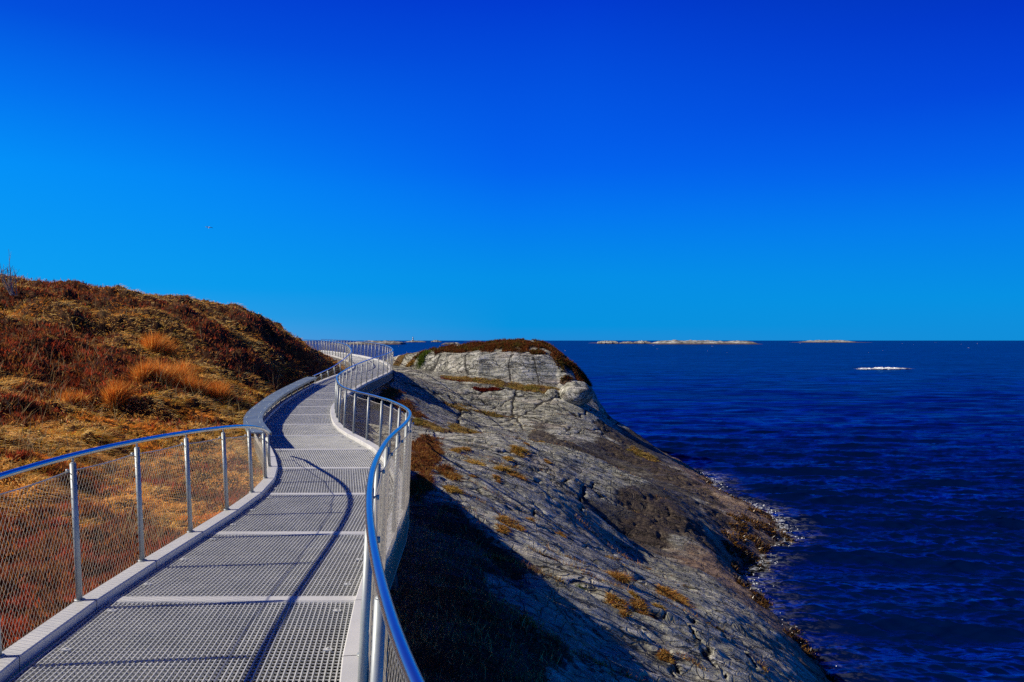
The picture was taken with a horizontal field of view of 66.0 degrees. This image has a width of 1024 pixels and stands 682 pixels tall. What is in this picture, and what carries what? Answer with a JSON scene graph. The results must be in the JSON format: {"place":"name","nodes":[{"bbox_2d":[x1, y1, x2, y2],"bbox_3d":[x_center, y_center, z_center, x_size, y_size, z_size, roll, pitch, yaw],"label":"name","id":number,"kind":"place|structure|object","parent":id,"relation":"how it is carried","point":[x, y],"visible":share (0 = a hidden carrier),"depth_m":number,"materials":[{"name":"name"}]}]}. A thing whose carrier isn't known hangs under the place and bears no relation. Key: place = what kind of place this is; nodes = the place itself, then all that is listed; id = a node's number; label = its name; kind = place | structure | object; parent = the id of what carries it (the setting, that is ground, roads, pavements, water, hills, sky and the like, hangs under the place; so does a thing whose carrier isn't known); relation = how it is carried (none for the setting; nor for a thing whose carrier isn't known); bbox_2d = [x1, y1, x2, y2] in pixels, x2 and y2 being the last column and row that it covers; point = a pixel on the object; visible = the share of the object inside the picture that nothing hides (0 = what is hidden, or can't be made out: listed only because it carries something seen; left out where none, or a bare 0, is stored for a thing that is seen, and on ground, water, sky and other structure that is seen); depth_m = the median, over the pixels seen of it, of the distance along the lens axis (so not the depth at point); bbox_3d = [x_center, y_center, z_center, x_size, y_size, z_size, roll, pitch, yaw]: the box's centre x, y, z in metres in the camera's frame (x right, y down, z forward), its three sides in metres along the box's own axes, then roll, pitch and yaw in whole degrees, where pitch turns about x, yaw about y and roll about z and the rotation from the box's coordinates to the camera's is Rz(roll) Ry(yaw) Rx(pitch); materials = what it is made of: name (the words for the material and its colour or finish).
{"place":"outdoors","nodes":[
{"label":"outdoors","id":0,"kind":"place"},
{"bbox_2d":[0,274,347,681],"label":"hill","id":1,"kind":"structure","parent":0,"point":[103,327],"depth_m":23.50,"materials":[{"name":"brown plant"}]},
{"bbox_2d":[0,255,20,295],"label":"bare shrub","id":2,"kind":"object","parent":1,"relation":"on","point":[11,292],"visible":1,"depth_m":24.34,"materials":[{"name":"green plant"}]},
{"bbox_2d":[51,387,92,407],"bbox_3d":[-9.297,1.189,16.602,0.868,0.506,1.031,0,0,27],"label":"grass tussock","id":3,"kind":"object","parent":1,"relation":"on","point":[78,397],"depth_m":16.58,"materials":[{"name":"orange plant"}]},
{"bbox_2d":[87,376,141,409],"bbox_3d":[-8.754,1.098,17.442,1.290,0.876,1.282,0,0,0],"label":"grass tussock","id":4,"kind":"object","parent":1,"relation":"on","point":[118,393],"depth_m":17.29,"materials":[{"name":"orange plant"}]},
{"bbox_2d":[0,274,284,554],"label":"dry grass stalks","id":5,"kind":"object","parent":1,"relation":"on","point":[48,452],"visible":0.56,"depth_m":13.00,"materials":[{"name":"brown plant"}]},
{"bbox_2d":[117,358,187,387],"bbox_3d":[-8.769,0.777,19.353,1.613,0.919,1.894,0,0,0],"label":"grass tussock","id":6,"kind":"object","parent":1,"relation":"on","point":[142,372],"depth_m":19.12,"materials":[{"name":"orange plant"}]},
{"bbox_2d":[130,328,183,359],"bbox_3d":[-10.469,0.085,23.333,1.618,1.148,2.096,0,0,0],"label":"grass tussock","id":7,"kind":"object","parent":1,"relation":"on","point":[159,344],"depth_m":23.14,"materials":[{"name":"orange plant"}]},
{"bbox_2d":[0,275,344,650],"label":"heather","id":8,"kind":"object","parent":1,"relation":"on","point":[31,417],"visible":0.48,"depth_m":11.37,"materials":[{"name":"brown plant"}]},
{"bbox_2d":[143,354,216,383],"bbox_3d":[-8.896,0.841,20.721,1.785,1.123,2.388,0,0,0],"label":"grass tussock","id":9,"kind":"object","parent":1,"relation":"on","point":[183,370],"depth_m":20.57,"materials":[{"name":"orange plant"}]},
{"bbox_2d":[171,371,216,398],"bbox_3d":[-8.036,1.111,19.914,1.447,0.951,1.611,0,0,0],"label":"grass tussock","id":10,"kind":"object","parent":1,"relation":"on","point":[199,385],"depth_m":19.67,"materials":[{"name":"brown plant"}]},
{"bbox_2d":[201,377,238,401],"bbox_3d":[-7.749,1.278,20.620,1.391,0.779,1.804,0,0,0],"label":"grass tussock","id":11,"kind":"object","parent":1,"relation":"on","point":[223,390],"depth_m":20.44,"materials":[{"name":"orange plant"}]},
{"bbox_2d":[339,340,405,343],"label":"island","id":12,"kind":"structure","parent":0,"point":[387,342],"depth_m":1390.87,"materials":[{"name":"grey stone"}]},
{"bbox_2d":[441,342,459,344],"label":"island","id":13,"kind":"structure","parent":0,"point":[450,343],"depth_m":1326.33,"materials":[{"name":"grey stone"}]},
{"bbox_2d":[0,0,1023,340],"label":"sky","id":14,"kind":"structure","parent":0,"point":[358,170],"materials":[{"name":"blue"}]},
{"bbox_2d":[245,340,830,681],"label":"rock shore","id":15,"kind":"structure","parent":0,"point":[679,522],"depth_m":15.77,"materials":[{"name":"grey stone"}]},
{"bbox_2d":[0,350,406,681],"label":"walkway","id":16,"kind":"structure","parent":15,"relation":"on","point":[212,572],"depth_m":6.22,"materials":[{"name":"metal"}]},
{"bbox_2d":[0,425,271,657],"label":"railing","id":17,"kind":"object","parent":16,"relation":"on","point":[265,448],"visible":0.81,"depth_m":6.63,"materials":[{"name":"silver metal"}]},
{"bbox_2d":[243,377,316,460],"bbox_3d":[-6.213,1.752,21.322,1.022,0.840,15.380,0,0,-11],"label":"railing","id":18,"kind":"object","parent":16,"relation":"on","point":[256,413],"visible":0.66,"depth_m":19.31,"materials":[{"name":"metal"}]},
{"bbox_2d":[302,339,352,382],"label":"railing","id":19,"kind":"object","parent":16,"relation":"on","point":[349,355],"visible":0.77,"depth_m":42.76,"materials":[{"name":"silver metal"}]},
{"bbox_2d":[321,339,424,681],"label":"railing","id":20,"kind":"object","parent":16,"relation":"on","point":[381,616],"visible":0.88,"depth_m":5.54,"materials":[{"name":"silver metal"}]},
{"bbox_2d":[404,360,414,366],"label":"cushion plant","id":21,"kind":"object","parent":15,"relation":"on","point":[410,363],"visible":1,"depth_m":44.38,"materials":[{"name":"brown plant"}]},
{"bbox_2d":[237,476,584,681],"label":"undergrowth","id":22,"kind":"object","parent":15,"relation":"on","point":[441,620],"visible":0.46,"depth_m":7.95,"materials":[{"name":"black plant"}]},
{"bbox_2d":[370,374,454,499],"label":"dry grass","id":23,"kind":"structure","parent":15,"relation":"on","point":[424,449],"depth_m":17.34,"materials":[{"name":"brown plant"}]},
{"bbox_2d":[415,349,431,368],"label":"cushion plant","id":24,"kind":"object","parent":15,"relation":"on","point":[421,359],"visible":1,"depth_m":44.16,"materials":[{"name":"green plant"}]},
{"bbox_2d":[437,469,465,481],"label":"grass tuft","id":25,"kind":"object","parent":15,"relation":"on","point":[453,476],"visible":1,"depth_m":15.63,"materials":[{"name":"brown plant"}]},
{"bbox_2d":[440,484,464,493],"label":"grass tuft","id":26,"kind":"object","parent":15,"relation":"on","point":[452,489],"visible":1,"depth_m":13.91,"materials":[{"name":"brown plant"}]},
{"bbox_2d":[451,447,461,452],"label":"grass tuft","id":27,"kind":"object","parent":15,"relation":"on","point":[458,449],"visible":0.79,"depth_m":21.80,"materials":[{"name":"brown plant"}]},
{"bbox_2d":[461,446,472,450],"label":"grass tuft","id":28,"kind":"object","parent":15,"relation":"on","point":[466,448],"visible":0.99,"depth_m":22.38,"materials":[{"name":"brown plant"}]},
{"bbox_2d":[441,378,501,391],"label":"heather","id":29,"kind":"object","parent":15,"relation":"on","point":[482,389],"visible":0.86,"depth_m":39.60,"materials":[{"name":"brown plant"}]},
{"bbox_2d":[464,458,489,466],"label":"grass tuft","id":30,"kind":"object","parent":15,"relation":"on","point":[472,461],"visible":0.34,"depth_m":17.95,"materials":[{"name":"brown plant"}]},
{"bbox_2d":[492,474,501,482],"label":"grass tuft","id":31,"kind":"object","parent":15,"relation":"on","point":[496,476],"visible":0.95,"depth_m":17.17,"materials":[{"name":"brown plant"}]},
{"bbox_2d":[407,338,592,386],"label":"heather","id":32,"kind":"object","parent":15,"relation":"on","point":[509,344],"visible":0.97,"depth_m":43.91,"materials":[{"name":"brown plant"}]},
{"bbox_2d":[493,522,511,534],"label":"grass tuft","id":33,"kind":"object","parent":15,"relation":"on","point":[504,529],"visible":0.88,"depth_m":12.37,"materials":[{"name":"brown plant"}]},
{"bbox_2d":[490,464,514,472],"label":"grass tuft","id":34,"kind":"object","parent":15,"relation":"on","point":[501,467],"visible":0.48,"depth_m":18.00,"materials":[{"name":"brown plant"}]},
{"bbox_2d":[501,455,513,460],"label":"grass tuft","id":35,"kind":"object","parent":15,"relation":"on","point":[507,458],"visible":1,"depth_m":22.70,"materials":[{"name":"brown plant"}]},
{"bbox_2d":[493,514,525,530],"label":"grass tuft","id":36,"kind":"object","parent":15,"relation":"on","point":[511,523],"visible":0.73,"depth_m":13.34,"materials":[{"name":"brown plant"}]},
{"bbox_2d":[506,469,531,481],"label":"grass tuft","id":37,"kind":"object","parent":15,"relation":"on","point":[516,474],"visible":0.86,"depth_m":17.90,"materials":[{"name":"brown plant"}]},
{"bbox_2d":[508,444,530,457],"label":"grass tuft","id":38,"kind":"object","parent":15,"relation":"on","point":[519,451],"visible":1,"depth_m":23.70,"materials":[{"name":"brown plant"}]},
{"bbox_2d":[393,352,658,461],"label":"dry grass","id":39,"kind":"structure","parent":15,"relation":"on","point":[452,427],"depth_m":37.29,"materials":[{"name":"brown plant"}]},
{"bbox_2d":[544,389,558,398],"bbox_3d":[2.008,2.716,39.622,0.769,0.568,0.715,0,0,0],"label":"boulder","id":40,"kind":"object","parent":15,"relation":"on","point":[552,393],"visible":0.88,"depth_m":39.35,"materials":[{"name":"grey stone"}]},
{"bbox_2d":[556,531,568,538],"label":"grass tuft","id":41,"kind":"object","parent":15,"relation":"on","point":[561,534],"visible":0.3,"depth_m":15.07,"materials":[{"name":"brown plant"}]},
{"bbox_2d":[559,381,593,405],"bbox_3d":[3.228,2.663,39.503,1.768,1.282,1.511,0,0,0],"label":"boulder","id":42,"kind":"object","parent":15,"relation":"on","point":[581,393],"visible":0.88,"depth_m":39.02,"materials":[{"name":"grey stone"}]},
{"bbox_2d":[603,591,632,612],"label":"grass tuft","id":43,"kind":"object","parent":15,"relation":"on","point":[611,598],"visible":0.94,"depth_m":10.92,"materials":[{"name":"brown plant"}]},
{"bbox_2d":[603,568,633,586],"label":"grass tuft","id":44,"kind":"object","parent":15,"relation":"on","point":[624,578],"visible":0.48,"depth_m":12.52,"materials":[{"name":"brown plant"}]},
{"bbox_2d":[613,607,632,618],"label":"grass tuft","id":45,"kind":"object","parent":15,"relation":"on","point":[624,613],"visible":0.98,"depth_m":10.57,"materials":[{"name":"brown plant"}]},
{"bbox_2d":[627,589,641,599],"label":"grass tuft","id":46,"kind":"object","parent":15,"relation":"on","point":[633,594],"visible":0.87,"depth_m":11.76,"materials":[{"name":"brown plant"}]},
{"bbox_2d":[629,597,651,616],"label":"grass tuft","id":47,"kind":"object","parent":15,"relation":"on","point":[639,604],"visible":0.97,"depth_m":11.05,"materials":[{"name":"brown plant"}]},
{"bbox_2d":[651,603,668,610],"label":"grass tuft","id":48,"kind":"object","parent":15,"relation":"on","point":[659,606],"visible":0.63,"depth_m":11.75,"materials":[{"name":"brown plant"}]},
{"bbox_2d":[657,647,676,663],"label":"grass tuft","id":49,"kind":"object","parent":15,"relation":"on","point":[665,655],"visible":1,"depth_m":10.04,"materials":[{"name":"brown plant"}]},
{"bbox_2d":[655,583,695,609],"bbox_3d":[2.767,4.441,13.632,0.898,0.333,0.979,0,0,0],"label":"grass tuft","id":50,"kind":"object","parent":15,"relation":"on","point":[665,591],"visible":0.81,"depth_m":13.69,"materials":[{"name":"brown plant"}]},
{"bbox_2d":[693,470,840,681],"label":"seaweed","id":51,"kind":"object","parent":15,"relation":"on","point":[765,604],"visible":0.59,"depth_m":24.96,"materials":[{"name":"brown plant"}]},
{"bbox_2d":[597,340,618,343],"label":"island","id":52,"kind":"structure","parent":0,"point":[607,342],"depth_m":1710.59,"materials":[{"name":"grey stone"}]},
{"bbox_2d":[619,340,650,343],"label":"island","id":53,"kind":"structure","parent":0,"point":[640,342],"depth_m":1704.56,"materials":[{"name":"grey stone"}]},
{"bbox_2d":[304,341,1023,681],"bbox_3d":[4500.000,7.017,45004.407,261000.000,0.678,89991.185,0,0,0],"label":"sea","id":54,"kind":"structure","parent":0,"point":[894,498],"depth_m":42.64,"materials":[{"name":"blue liquid"}]},
{"bbox_2d":[702,472,836,666],"bbox_3d":[9.069,6.909,30.762,3.728,0.171,29.587,0,0,4],"label":"shore foam","id":55,"kind":"object","parent":54,"relation":"on","point":[775,545],"visible":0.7,"depth_m":28.40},
{"bbox_2d":[859,367,902,368],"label":"surf wash","id":56,"kind":"object","parent":54,"relation":"on","point":[882,368],"visible":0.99,"depth_m":192.10,"materials":[{"name":"white liquid"}]},
{"bbox_2d":[650,340,757,343],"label":"island","id":57,"kind":"structure","parent":0,"point":[698,342],"depth_m":1478.74,"materials":[{"name":"grey stone"}]},
{"bbox_2d":[798,340,872,342],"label":"island","id":58,"kind":"structure","parent":0,"point":[827,341],"depth_m":2686.09,"materials":[{"name":"grey stone"}]}
]}

